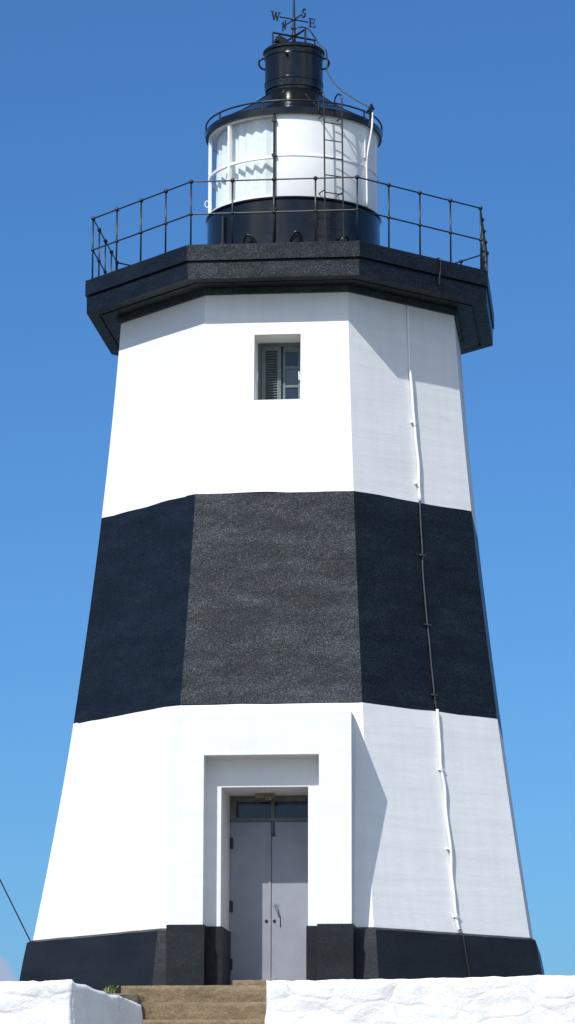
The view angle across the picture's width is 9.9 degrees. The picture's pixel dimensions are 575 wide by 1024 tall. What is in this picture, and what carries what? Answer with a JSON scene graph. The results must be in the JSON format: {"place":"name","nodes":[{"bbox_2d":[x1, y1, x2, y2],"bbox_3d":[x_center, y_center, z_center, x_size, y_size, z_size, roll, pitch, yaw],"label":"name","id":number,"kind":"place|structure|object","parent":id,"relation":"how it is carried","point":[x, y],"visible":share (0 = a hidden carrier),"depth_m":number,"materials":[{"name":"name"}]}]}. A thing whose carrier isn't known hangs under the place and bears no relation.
{"place":"outdoors","nodes":[
{"label":"outdoors","id":0,"kind":"place"},
{"bbox_2d":[107,993,144,1003],"bbox_3d":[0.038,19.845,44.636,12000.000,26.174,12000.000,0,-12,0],"label":"ground","id":1,"kind":"structure","parent":0,"point":[136,998],"depth_m":42.70,"materials":[{"name":"green plant"}]},
{"bbox_2d":[0,979,142,1023],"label":"boundary wall","id":2,"kind":"structure","parent":1,"relation":"on","point":[68,1001],"depth_m":40.25,"materials":[{"name":"white paint"}]},
{"bbox_2d":[107,984,117,992],"bbox_3d":[-2.288,6.234,43.282,0.208,0.139,0.244,0,-12,0],"label":"weed","id":3,"kind":"object","parent":1,"relation":"on","point":[112,989],"visible":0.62,"depth_m":43.24,"materials":[{"name":"green plant"}]},
{"bbox_2d":[121,980,295,1023],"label":"stone steps","id":4,"kind":"structure","parent":1,"relation":"on","point":[240,1002],"depth_m":42.87,"materials":[{"name":"brown stone"}]},
{"bbox_2d":[19,0,544,993],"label":"lighthouse","id":5,"kind":"object","parent":1,"relation":"on","point":[287,758],"visible":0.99,"depth_m":46.07,"materials":[{"name":"white paint"}]},
{"bbox_2d":[0,879,30,940],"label":"guy wire","id":6,"kind":"object","parent":5,"relation":"attached to","point":[14,910],"visible":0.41,"depth_m":49.54,"materials":[{"name":"black metal"}]},
{"bbox_2d":[229,822,270,984],"bbox_3d":[-0.507,5.332,45.104,0.569,2.230,0.083,-1,-12,6],"label":"door","id":7,"kind":"structure","parent":5,"relation":"in","point":[250,842],"depth_m":45.10,"materials":[{"name":"grey paint"}]},
{"bbox_2d":[255,343,299,399],"bbox_3d":[-0.107,-1.965,46.970,0.654,0.959,0.490,-1,-12,6],"label":"window","id":8,"kind":"structure","parent":5,"relation":"in","point":[278,374],"depth_m":47.13,"materials":[{"name":"grey paint"}]},
{"bbox_2d":[271,822,307,979],"bbox_3d":[0.077,5.323,45.054,0.592,2.230,0.124,0,-12,0],"label":"door","id":9,"kind":"structure","parent":5,"relation":"in","point":[289,882],"depth_m":45.05,"materials":[{"name":"grey paint"}]},
{"bbox_2d":[265,975,574,1023],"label":"boundary wall","id":10,"kind":"structure","parent":1,"relation":"on","point":[541,999],"depth_m":41.73,"materials":[{"name":"white paint"}]},
{"bbox_2d":[0,0,574,981],"label":"sky","id":11,"kind":"structure","parent":0,"point":[106,105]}
]}

